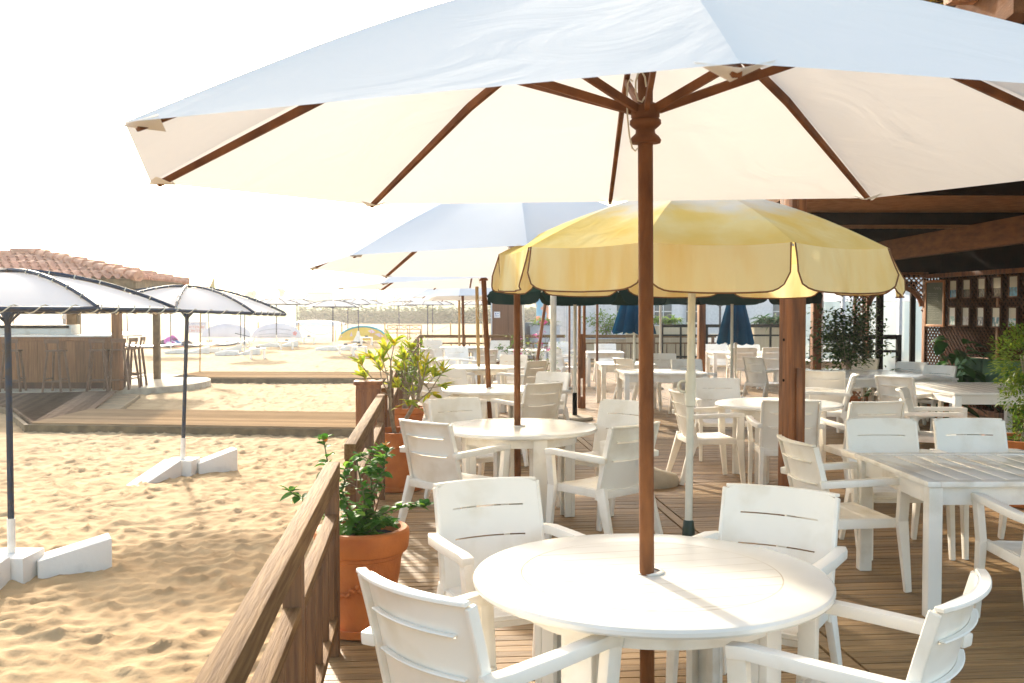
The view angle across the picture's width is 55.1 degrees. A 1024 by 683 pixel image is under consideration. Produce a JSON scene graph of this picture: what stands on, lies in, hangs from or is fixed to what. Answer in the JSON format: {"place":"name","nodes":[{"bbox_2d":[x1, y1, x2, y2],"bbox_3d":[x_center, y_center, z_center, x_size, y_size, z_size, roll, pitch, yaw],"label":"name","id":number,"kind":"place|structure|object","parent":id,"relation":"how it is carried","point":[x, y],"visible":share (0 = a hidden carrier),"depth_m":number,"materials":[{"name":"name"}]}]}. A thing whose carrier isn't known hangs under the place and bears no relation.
{"place":"outdoors","nodes":[
{"label":"outdoors","id":0,"kind":"place"},
{"bbox_2d":[123,304,416,321],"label":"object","id":1,"kind":"structure","parent":0,"point":[290,311],"depth_m":154.72,"materials":[{"name":"white"}]},
{"bbox_2d":[0,315,567,682],"bbox_3d":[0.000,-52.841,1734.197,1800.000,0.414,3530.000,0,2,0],"label":"sand","id":2,"kind":"structure","parent":0,"point":[160,600],"depth_m":9.69,"materials":[{"name":"sand"}]},
{"bbox_2d":[0,533,111,589],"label":"ballast block","id":3,"kind":"object","parent":2,"relation":"on","point":[25,565],"depth_m":7.44,"materials":[{"name":"concrete"}]},
{"bbox_2d":[0,394,139,423],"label":"bar boardwalk base","id":4,"kind":"object","parent":2,"relation":"on","point":[119,401],"visible":0.11,"depth_m":20.62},
{"bbox_2d":[0,391,115,423],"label":"wooden ramp","id":5,"kind":"structure","parent":4,"relation":"on","point":[29,408],"depth_m":19.79,"materials":[{"name":"wood"}]},
{"bbox_2d":[0,268,178,553],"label":"beach umbrella","id":6,"kind":"object","parent":2,"relation":"on","point":[31,291],"visible":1,"depth_m":7.13,"materials":[{"name":"fabric"}]},
{"bbox_2d":[0,373,210,394],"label":"round platform","id":7,"kind":"structure","parent":2,"relation":"on","point":[167,383],"depth_m":24.18,"materials":[{"name":"concrete"}]},
{"bbox_2d":[0,339,26,391],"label":"bar stool","id":8,"kind":"object","parent":7,"relation":"on","point":[16,351],"visible":0.8,"depth_m":22.18,"materials":[{"name":"brown wood"}]},
{"bbox_2d":[41,339,71,392],"bbox_3d":[-10.297,0.545,22.178,0.499,1.198,0.459,0,2,6],"label":"bar stool","id":9,"kind":"object","parent":7,"relation":"on","point":[58,351],"visible":1,"depth_m":22.02,"materials":[{"name":"brown wood"}]},
{"bbox_2d":[0,325,141,388],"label":"beach bar","id":10,"kind":"object","parent":7,"relation":"on","point":[73,341],"visible":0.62,"depth_m":23.01,"materials":[{"name":"brown wood"}]},
{"bbox_2d":[0,248,189,389],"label":"kiosk","id":11,"kind":"object","parent":7,"relation":"on","point":[132,278],"visible":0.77,"depth_m":23.22,"materials":[{"name":"tile"}]},
{"bbox_2d":[86,339,108,391],"bbox_3d":[-9.500,0.534,22.528,0.499,1.198,0.459,0,2,-15],"label":"bar stool","id":12,"kind":"object","parent":7,"relation":"on","point":[90,380],"visible":0.98,"depth_m":22.39,"materials":[{"name":"brown wood"}]},
{"bbox_2d":[103,338,129,390],"bbox_3d":[-9.189,0.526,22.778,0.499,1.198,0.459,-2,2,-40],"label":"bar stool","id":13,"kind":"object","parent":7,"relation":"on","point":[123,350],"visible":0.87,"depth_m":22.66,"materials":[{"name":"brown wood"}]},
{"bbox_2d":[127,447,237,485],"bbox_3d":[-4.092,1.554,11.857,0.610,0.387,1.649,1,2,33],"label":"ballast block","id":14,"kind":"object","parent":2,"relation":"on","point":[225,460],"depth_m":11.92,"materials":[{"name":"concrete"}]},
{"bbox_2d":[28,424,352,436],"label":"wooden boardwalk","id":15,"kind":"structure","parent":2,"relation":"on","point":[190,430],"depth_m":15.85,"materials":[{"name":"wood"}]},
{"bbox_2d":[32,408,355,429],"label":"front boardwalk","id":16,"kind":"structure","parent":2,"relation":"on","point":[230,418],"depth_m":16.67,"materials":[{"name":"wood"}]},
{"bbox_2d":[127,285,286,458],"bbox_3d":[-3.975,0.474,12.037,2.211,2.337,2.212,0,2,10],"label":"beach umbrella","id":17,"kind":"object","parent":2,"relation":"on","point":[187,301],"visible":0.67,"depth_m":11.58,"materials":[{"name":"fabric"}]},
{"bbox_2d":[201,323,251,337],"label":"beach umbrella","id":18,"kind":"object","parent":2,"relation":"on","point":[226,330],"visible":0.92,"depth_m":50.03,"materials":[{"name":"fabric"}]},
{"bbox_2d":[251,323,301,337],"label":"beach umbrella","id":19,"kind":"object","parent":2,"relation":"on","point":[283,331],"visible":0.94,"depth_m":52.04,"materials":[{"name":"fabric"}]},
{"bbox_2d":[172,371,389,378],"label":"back boardwalk","id":20,"kind":"structure","parent":2,"relation":"on","point":[268,375],"depth_m":27.82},
{"bbox_2d":[211,379,385,383],"bbox_3d":[-6.100,1.189,26.966,6.812,0.324,0.050,0,2,3],"label":"back boardwalk side","id":21,"kind":"object","parent":2,"relation":"on","point":[302,381],"visible":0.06,"depth_m":26.94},
{"bbox_2d":[333,325,388,341],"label":"painted board","id":22,"kind":"object","parent":2,"relation":"on","point":[350,333],"visible":0.91,"depth_m":53.05,"materials":[{"name":"yellow paint"}]},
{"bbox_2d":[295,305,535,323],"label":"hedge","id":23,"kind":"object","parent":2,"relation":"on","point":[390,315],"visible":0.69,"depth_m":124.59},
{"bbox_2d":[491,303,522,363],"bbox_3d":[-0.120,-0.313,31.206,1.100,2.360,1.300,0,2,0],"label":"brown cabin","id":24,"kind":"object","parent":2,"relation":"on","point":[502,319],"visible":0.39,"depth_m":30.60,"materials":[{"name":"brown wood"}]},
{"bbox_2d":[549,305,609,362],"bbox_3d":[2.300,-0.811,33.991,2.200,2.980,2.200,0,2,0],"label":"white cabin","id":25,"kind":"object","parent":2,"relation":"on","point":[562,314],"visible":0.07,"depth_m":32.99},
{"bbox_2d":[324,362,1023,682],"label":"deck","id":26,"kind":"structure","parent":2,"relation":"on","point":[994,652],"depth_m":6.29,"materials":[{"name":"wood"}]},
{"bbox_2d":[193,462,339,682],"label":"wooden railing","id":27,"kind":"object","parent":26,"relation":"on","point":[303,645],"visible":1,"depth_m":3.20,"materials":[{"name":"brown wood"}]},
{"bbox_2d":[313,518,409,640],"bbox_3d":[-0.775,1.223,5.071,0.492,0.535,0.492,0,2,0],"label":"terracotta pot","id":28,"kind":"object","parent":26,"relation":"on","point":[380,555],"visible":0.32,"depth_m":4.89,"materials":[{"name":"ceramic"}]},
{"bbox_2d":[279,433,433,535],"bbox_3d":[-0.777,0.747,5.027,0.796,0.553,0.388,0,2,0],"label":"hibiscus","id":29,"kind":"object","parent":28,"relation":"in","point":[359,522],"visible":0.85,"depth_m":5.01,"materials":[{"name":"green plant"}]},
{"bbox_2d":[344,394,384,513],"bbox_3d":[-1.018,1.089,7.018,0.068,1.160,3.250,0,2,-5],"label":"wooden railing","id":30,"kind":"object","parent":26,"relation":"on","point":[366,433],"visible":0.45,"depth_m":6.59,"materials":[{"name":"brown wood"}]},
{"bbox_2d":[353,379,383,451],"bbox_3d":[-1.310,1.041,8.987,0.260,1.372,0.240,0,2,-5],"label":"gate post","id":31,"kind":"object","parent":26,"relation":"on","point":[367,391],"visible":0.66,"depth_m":8.87,"materials":[{"name":"brown wood"}]},
{"bbox_2d":[385,427,421,492],"bbox_3d":[-1.060,1.092,9.089,0.540,0.545,0.540,0,2,0],"label":"terracotta pot","id":32,"kind":"object","parent":26,"relation":"on","point":[397,468],"visible":0.34,"depth_m":8.87,"materials":[{"name":"ceramic"}]},
{"bbox_2d":[395,405,423,426],"bbox_3d":[-1.300,1.034,11.938,0.500,0.480,0.500,0,2,0],"label":"terracotta pot","id":33,"kind":"object","parent":26,"relation":"on","point":[417,414],"visible":0.37,"depth_m":11.74,"materials":[{"name":"ceramic"}]},
{"bbox_2d":[385,328,438,408],"bbox_3d":[-1.224,0.326,11.907,0.636,1.024,0.504,0,2,0],"label":"bushy plant","id":34,"kind":"object","parent":33,"relation":"in","point":[409,380],"visible":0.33,"depth_m":11.88,"materials":[{"name":"green plant"}]},
{"bbox_2d":[337,274,491,418],"bbox_3d":[-0.329,-0.011,11.505,3.159,2.621,3.162,0,2,14],"label":"parasol","id":35,"kind":"object","parent":26,"relation":"on","point":[373,282],"visible":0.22,"depth_m":11.49,"materials":[{"name":"white fabric"}]},
{"bbox_2d":[399,288,491,358],"bbox_3d":[-1.235,-0.394,24.600,2.977,2.547,2.978,-1,2,-22],"label":"parasol","id":36,"kind":"object","parent":26,"relation":"on","point":[430,293],"visible":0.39,"depth_m":23.53,"materials":[{"name":"white fabric"}]},
{"bbox_2d":[417,382,486,421],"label":"armchair","id":37,"kind":"object","parent":26,"relation":"on","point":[424,390],"visible":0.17,"depth_m":10.78,"materials":[{"name":"white plastic"}]},
{"bbox_2d":[398,418,510,534],"bbox_3d":[-0.446,0.992,7.128,0.636,0.878,0.664,2,2,41],"label":"armchair","id":38,"kind":"object","parent":26,"relation":"on","point":[433,455],"visible":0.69,"depth_m":6.95,"materials":[{"name":"white plastic"}]},
{"bbox_2d":[307,202,609,505],"bbox_3d":[0.038,0.054,7.691,3.014,2.712,3.014,-1,2,-24],"label":"parasol","id":39,"kind":"object","parent":26,"relation":"on","point":[459,240],"visible":0.44,"depth_m":6.87,"materials":[{"name":"fabric"}]},
{"bbox_2d":[432,369,487,418],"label":"armchair","id":40,"kind":"object","parent":26,"relation":"on","point":[460,375],"visible":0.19,"depth_m":12.93,"materials":[{"name":"white plastic"}]},
{"bbox_2d":[424,397,513,498],"bbox_3d":[-0.382,0.949,8.478,0.636,0.878,0.664,-1,2,-30],"label":"armchair","id":41,"kind":"object","parent":26,"relation":"on","point":[468,408],"visible":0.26,"depth_m":8.66,"materials":[{"name":"white plastic"}]},
{"bbox_2d":[445,364,513,412],"bbox_3d":[-0.530,0.771,16.032,1.230,0.747,1.230,-1,2,-30],"label":"round table","id":42,"kind":"object","parent":26,"relation":"on","point":[480,369],"visible":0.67,"depth_m":15.71,"materials":[{"name":"white plastic"}]},
{"bbox_2d":[442,384,523,453],"bbox_3d":[-0.240,0.912,11.534,1.230,0.747,1.230,0,2,-10],"label":"round table","id":43,"kind":"object","parent":26,"relation":"on","point":[497,391],"visible":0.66,"depth_m":11.17,"materials":[{"name":"white plastic"}]},
{"bbox_2d":[356,567,623,682],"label":"armchair","id":44,"kind":"object","parent":26,"relation":"on","point":[411,635],"visible":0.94,"depth_m":2.78,"materials":[{"name":"white plastic"}]},
{"bbox_2d":[419,335,564,359],"bbox_3d":[-0.600,0.376,29.652,4.400,1.160,0.066,0,2,-1],"label":"wooden railing","id":45,"kind":"object","parent":26,"relation":"on","point":[492,337],"visible":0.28,"depth_m":29.60,"materials":[{"name":"brown wood"}]},
{"bbox_2d":[428,477,584,657],"bbox_3d":[-0.019,1.082,4.262,0.636,0.878,0.664,-1,2,-22],"label":"armchair","id":46,"kind":"object","parent":26,"relation":"on","point":[460,561],"visible":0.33,"depth_m":4.45,"materials":[{"name":"white plastic"}]},
{"bbox_2d":[497,360,547,415],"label":"armchair","id":47,"kind":"object","parent":26,"relation":"on","point":[527,374],"visible":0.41,"depth_m":15.21,"materials":[{"name":"white plastic"}]},
{"bbox_2d":[449,418,596,522],"bbox_3d":[0.055,1.032,7.736,1.230,0.747,1.230,1,2,20],"label":"round table","id":48,"kind":"object","parent":26,"relation":"on","point":[536,437],"visible":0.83,"depth_m":7.51,"materials":[{"name":"white plastic"}]},
{"bbox_2d":[491,382,563,465],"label":"armchair","id":49,"kind":"object","parent":26,"relation":"on","point":[536,397],"visible":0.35,"depth_m":10.55,"materials":[{"name":"white plastic"}]},
{"bbox_2d":[508,371,570,419],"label":"armchair","id":50,"kind":"object","parent":26,"relation":"on","point":[546,377],"visible":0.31,"depth_m":12.28,"materials":[{"name":"white plastic"}]},
{"bbox_2d":[550,295,555,381],"bbox_3d":[0.560,-0.019,13.306,0.180,2.500,0.180,0,2,0],"label":"white mast","id":51,"kind":"object","parent":26,"relation":"on","point":[552,333],"visible":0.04,"depth_m":13.27,"materials":[{"name":"metal"}]},
{"bbox_2d":[121,0,1023,682],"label":"parasol","id":52,"kind":"object","parent":26,"relation":"on","point":[645,104],"visible":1,"depth_m":3.45,"materials":[{"name":"fabric"}]},
{"bbox_2d":[487,287,666,421],"bbox_3d":[0.951,0.011,14.829,2.642,2.344,2.681,0,2,0],"label":"valance parasol","id":53,"kind":"object","parent":26,"relation":"on","point":[625,297],"visible":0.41,"depth_m":14.05,"materials":[{"name":"blue fabric"}]},
{"bbox_2d":[578,306,585,407],"bbox_3d":[1.180,-0.223,16.601,0.129,2.700,0.100,0,2,0],"label":"wooden post","id":54,"kind":"object","parent":26,"relation":"on","point":[581,362],"visible":0.75,"depth_m":16.57,"materials":[{"name":"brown wood"}]},
{"bbox_2d":[556,399,638,515],"bbox_3d":[0.802,0.955,8.275,0.636,0.878,0.664,2,2,42],"label":"armchair","id":55,"kind":"object","parent":26,"relation":"on","point":[606,418],"visible":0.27,"depth_m":8.50,"materials":[{"name":"white plastic"}]},
{"bbox_2d":[545,421,662,539],"bbox_3d":[0.669,0.998,6.931,0.636,0.878,0.664,-2,2,-43],"label":"armchair","id":56,"kind":"object","parent":26,"relation":"on","point":[617,459],"visible":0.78,"depth_m":6.72,"materials":[{"name":"white plastic"}]},
{"bbox_2d":[596,361,656,407],"bbox_3d":[1.975,0.742,17.082,0.950,0.740,1.100,0,2,0],"label":"square table","id":57,"kind":"object","parent":26,"relation":"on","point":[603,368],"visible":0.48,"depth_m":16.57,"materials":[{"name":"white plastic"}]},
{"bbox_2d":[612,305,655,362],"bbox_3d":[2.127,-0.061,16.998,0.773,2.350,0.773,0,2,0],"label":"closed parasol","id":58,"kind":"object","parent":26,"relation":"on","point":[626,320],"visible":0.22,"depth_m":16.83,"materials":[{"name":"blue fabric"}]},
{"bbox_2d":[613,358,661,410],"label":"armchair","id":59,"kind":"object","parent":26,"relation":"on","point":[619,363],"visible":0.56,"depth_m":16.05,"materials":[{"name":"white plastic"}]},
{"bbox_2d":[586,335,715,359],"bbox_3d":[4.150,0.372,29.776,4.101,1.160,0.066,0,2,-1],"label":"wooden railing","id":60,"kind":"object","parent":26,"relation":"on","point":[637,336],"visible":0.28,"depth_m":29.74,"materials":[{"name":"brown wood"}]},
{"bbox_2d":[473,533,835,682],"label":"round table","id":61,"kind":"object","parent":26,"relation":"on","point":[702,602],"visible":0.94,"depth_m":3.21,"materials":[{"name":"white plastic"}]},
{"bbox_2d":[626,324,695,360],"bbox_3d":[4.600,0.083,30.418,2.160,1.218,0.560,0,2,0],"label":"planter","id":62,"kind":"object","parent":26,"relation":"on","point":[671,330],"visible":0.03,"depth_m":30.17,"materials":[{"name":"concrete"}]},
{"bbox_2d":[616,369,708,414],"bbox_3d":[2.235,0.815,14.783,1.230,0.740,1.100,0,2,0],"label":"square table","id":63,"kind":"object","parent":26,"relation":"on","point":[627,376],"visible":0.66,"depth_m":14.26,"materials":[{"name":"white plastic"}]},
{"bbox_2d":[654,467,678,488],"bbox_3d":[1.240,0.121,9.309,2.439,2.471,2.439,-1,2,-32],"label":"base","id":64,"kind":"object","parent":26,"relation":"on","point":[663,479],"visible":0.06,"depth_m":9.14,"materials":[{"name":"concrete"}]},
{"bbox_2d":[669,359,716,413],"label":"armchair","id":65,"kind":"object","parent":26,"relation":"on","point":[675,363],"visible":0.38,"depth_m":15.65,"materials":[{"name":"white plastic"}]},
{"bbox_2d":[491,199,905,535],"bbox_3d":[1.143,0.233,6.218,2.566,2.443,2.443,0,2,0],"label":"valance parasol","id":66,"kind":"object","parent":26,"relation":"on","point":[758,249],"visible":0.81,"depth_m":5.29,"materials":[{"name":"fabric"}]},
{"bbox_2d":[697,304,705,371],"bbox_3d":[3.860,-0.380,19.998,0.180,2.800,0.180,0,2,-8],"label":"wooden post","id":67,"kind":"object","parent":26,"relation":"on","point":[701,332],"visible":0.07,"depth_m":19.94,"materials":[{"name":"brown wood"}]},
{"bbox_2d":[666,389,745,484],"bbox_3d":[1.864,0.915,9.564,0.664,0.878,0.636,0,2,-6],"label":"armchair","id":68,"kind":"object","parent":26,"relation":"on","point":[721,438],"visible":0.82,"depth_m":9.40,"materials":[{"name":"white plastic"}]},
{"bbox_2d":[695,378,748,460],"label":"armchair","id":69,"kind":"object","parent":26,"relation":"on","point":[713,393],"visible":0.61,"depth_m":11.25,"materials":[{"name":"white plastic"}]},
{"bbox_2d":[716,305,753,393],"bbox_3d":[4.457,-0.124,19.497,0.734,2.320,0.734,0,2,0],"label":"closed parasol","id":70,"kind":"object","parent":26,"relation":"on","point":[742,333],"visible":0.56,"depth_m":19.32,"materials":[{"name":"blue fabric"}]},
{"bbox_2d":[665,292,822,388],"bbox_3d":[3.725,-0.120,16.623,2.855,2.393,2.898,0,2,13],"label":"valance parasol","id":71,"kind":"object","parent":26,"relation":"on","point":[726,299],"visible":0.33,"depth_m":15.52,"materials":[{"name":"blue fabric"}]},
{"bbox_2d":[666,483,847,682],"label":"armchair","id":72,"kind":"object","parent":26,"relation":"on","point":[819,537],"visible":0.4,"depth_m":4.24,"materials":[{"name":"white plastic"}]},
{"bbox_2d":[742,356,778,396],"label":"armchair","id":73,"kind":"object","parent":26,"relation":"on","point":[757,376],"visible":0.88,"depth_m":16.39,"materials":[{"name":"white plastic"}]},
{"bbox_2d":[715,397,843,483],"bbox_3d":[2.630,0.971,9.695,1.230,0.747,1.230,0,2,-14],"label":"round table","id":74,"kind":"object","parent":26,"relation":"on","point":[749,406],"visible":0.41,"depth_m":9.44,"materials":[{"name":"white plastic"}]},
{"bbox_2d":[746,400,824,484],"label":"armchair","id":75,"kind":"object","parent":26,"relation":"on","point":[767,444],"visible":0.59,"depth_m":8.58,"materials":[{"name":"white plastic"}]},
{"bbox_2d":[778,199,806,515],"bbox_3d":[2.218,-0.014,7.743,0.151,2.840,0.169,-1,2,-24],"label":"wooden post","id":76,"kind":"object","parent":26,"relation":"on","point":[792,345],"visible":0.32,"depth_m":7.69,"materials":[{"name":"brown wood"}]},
{"bbox_2d":[805,370,848,433],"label":"armchair","id":77,"kind":"object","parent":26,"relation":"on","point":[830,379],"visible":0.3,"depth_m":12.66,"materials":[{"name":"white plastic"}]},
{"bbox_2d":[805,373,858,421],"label":"armchair","id":78,"kind":"object","parent":26,"relation":"on","point":[846,393],"visible":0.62,"depth_m":11.78,"materials":[{"name":"white plastic"}]},
{"bbox_2d":[776,434,911,592],"bbox_3d":[1.972,1.028,5.966,0.664,0.878,0.636,0,2,-8],"label":"armchair","id":79,"kind":"object","parent":26,"relation":"on","point":[805,467],"visible":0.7,"depth_m":5.75,"materials":[{"name":"white plastic"}]},
{"bbox_2d":[849,396,862,401],"bbox_3d":[5.250,1.002,15.339,0.440,0.270,0.440,0,2,0],"label":"terracotta pot","id":80,"kind":"object","parent":26,"relation":"on","point":[853,398],"visible":0.16,"depth_m":15.16,"materials":[{"name":"ceramic"}]},
{"bbox_2d":[806,295,897,369],"bbox_3d":[5.204,-0.036,15.418,1.462,1.903,1.214,0,2,0],"label":"ficus","id":81,"kind":"object","parent":80,"relation":"in","point":[843,350],"visible":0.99,"depth_m":15.26,"materials":[{"name":"green plant"}]},
{"bbox_2d":[725,568,991,682],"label":"armchair","id":82,"kind":"object","parent":26,"relation":"on","point":[943,631],"visible":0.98,"depth_m":2.75,"materials":[{"name":"white plastic"}]},
{"bbox_2d":[819,401,905,479],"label":"armchair","id":83,"kind":"object","parent":26,"relation":"on","point":[874,409],"visible":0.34,"depth_m":8.44,"materials":[{"name":"white plastic"}]},
{"bbox_2d":[807,370,958,432],"bbox_3d":[5.175,0.834,14.183,1.650,0.740,1.900,0,2,-2],"label":"square table","id":84,"kind":"object","parent":26,"relation":"on","point":[865,378],"visible":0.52,"depth_m":13.40,"materials":[{"name":"white plastic"}]},
{"bbox_2d":[863,282,916,400],"bbox_3d":[6.630,0.026,17.259,0.950,2.160,0.060,0,2,0],"label":"door frame","id":85,"kind":"object","parent":26,"relation":"on","point":[912,318],"visible":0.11,"depth_m":17.23,"materials":[{"name":"black paint"}]},
{"bbox_2d":[852,272,927,400],"bbox_3d":[6.520,-0.039,16.956,1.300,2.310,0.062,0,2,0],"label":"arch screen","id":86,"kind":"object","parent":26,"relation":"on","point":[916,293],"visible":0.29,"depth_m":16.92,"materials":[{"name":"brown wood"}]},
{"bbox_2d":[764,0,1023,369],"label":"pergola","id":87,"kind":"object","parent":26,"relation":"on","point":[909,232],"visible":0.28,"depth_m":12.70,"materials":[{"name":"brown wood"}]},
{"bbox_2d":[838,418,955,559],"bbox_3d":[2.640,1.002,6.790,0.636,0.878,0.664,0,2,0],"label":"armchair","id":88,"kind":"object","parent":26,"relation":"on","point":[879,430],"visible":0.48,"depth_m":7.01,"materials":[{"name":"white plastic"}]},
{"bbox_2d":[874,375,943,435],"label":"armchair","id":89,"kind":"object","parent":26,"relation":"on","point":[883,392],"visible":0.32,"depth_m":11.64,"materials":[{"name":"white plastic"}]},
{"bbox_2d":[858,335,998,417],"bbox_3d":[6.530,0.557,15.002,2.645,1.298,1.402,0,2,0],"label":"broadleaf plant","id":90,"kind":"object","parent":26,"relation":"on","point":[939,346],"visible":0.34,"depth_m":14.76,"materials":[{"name":"green plant"}]},
{"bbox_2d":[895,387,967,442],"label":"armchair","id":91,"kind":"object","parent":26,"relation":"on","point":[911,413],"visible":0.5,"depth_m":9.75,"materials":[{"name":"white plastic"}]},
{"bbox_2d":[917,365,956,430],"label":"armchair","id":92,"kind":"object","parent":26,"relation":"on","point":[946,370],"visible":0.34,"depth_m":13.82,"materials":[{"name":"white plastic"}]},
{"bbox_2d":[854,452,1023,616],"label":"square table","id":93,"kind":"object","parent":26,"relation":"on","point":[934,482],"visible":0.95,"depth_m":5.46,"materials":[{"name":"white plastic"}]},
{"bbox_2d":[902,382,1023,435],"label":"square table","id":94,"kind":"object","parent":26,"relation":"on","point":[957,394],"visible":0.63,"depth_m":11.25,"materials":[{"name":"white plastic"}]},
{"bbox_2d":[923,229,1023,422],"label":"lattice wall","id":95,"kind":"structure","parent":26,"relation":"on","point":[990,263],"depth_m":15.46,"materials":[{"name":"brown wood"}]},
{"bbox_2d":[924,280,945,326],"bbox_3d":[7.101,-0.638,16.483,0.030,0.782,0.593,0,2,-7],"label":"chalkboard","id":96,"kind":"object","parent":95,"relation":"attached to","point":[934,314],"visible":1,"depth_m":16.46,"materials":[{"name":"grey wood"}]},
{"bbox_2d":[929,418,1023,559],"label":"armchair","id":97,"kind":"object","parent":26,"relation":"on","point":[982,439],"visible":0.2,"depth_m":7.04,"materials":[{"name":"white plastic"}]},
{"bbox_2d":[936,356,1022,409],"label":"plant","id":98,"kind":"object","parent":26,"relation":"on","point":[981,366],"visible":0.14,"depth_m":14.74,"materials":[{"name":"green plant"}]},
{"bbox_2d":[971,492,1023,617],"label":"armchair","id":99,"kind":"object","parent":26,"relation":"on","point":[1011,552],"visible":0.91,"depth_m":5.13,"materials":[{"name":"white plastic"}]},
{"bbox_2d":[991,433,1023,508],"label":"ribbed pot","id":100,"kind":"object","parent":26,"relation":"on","point":[1012,444],"visible":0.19,"depth_m":8.16,"materials":[{"name":"ceramic"}]},
{"bbox_2d":[984,321,1023,441],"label":"topiary","id":101,"kind":"object","parent":100,"relation":"in","point":[1017,381],"visible":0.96,"depth_m":8.38,"materials":[{"name":"green plant"}]},
{"bbox_2d":[0,0,625,300],"label":"sky","id":102,"kind":"structure","parent":0,"point":[74,180],"materials":[{"name":"white"}]},
{"bbox_2d":[348,328,453,432],"bbox_3d":[-1.007,0.379,9.091,1.024,1.022,0.712,0,2,0],"label":"croton","id":103,"kind":"object","parent":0,"point":[382,352],"visible":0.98,"depth_m":9.06,"materials":[{"name":"green plant"}]},
{"bbox_2d":[682,300,852,339],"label":"building","id":104,"kind":"structure","parent":0,"point":[762,309],"depth_m":54.97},
{"bbox_2d":[696,340,938,365],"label":"terrace","id":105,"kind":"structure","parent":0,"point":[905,356],"depth_m":36.05,"materials":[{"name":"concrete"}]},
{"bbox_2d":[610,304,681,334],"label":"building","id":106,"kind":"structure","parent":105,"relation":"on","point":[668,310],"depth_m":51.97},
{"bbox_2d":[751,327,778,350],"bbox_3d":[8.050,0.092,29.818,1.560,1.238,0.560,0,2,0],"label":"planter","id":107,"kind":"object","parent":105,"relation":"on","point":[762,341],"depth_m":29.56,"materials":[{"name":"concrete"}]},
{"bbox_2d":[859,278,939,350],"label":"building","id":108,"kind":"structure","parent":0,"point":[891,312],"depth_m":40.21,"materials":[{"name":"paint"}]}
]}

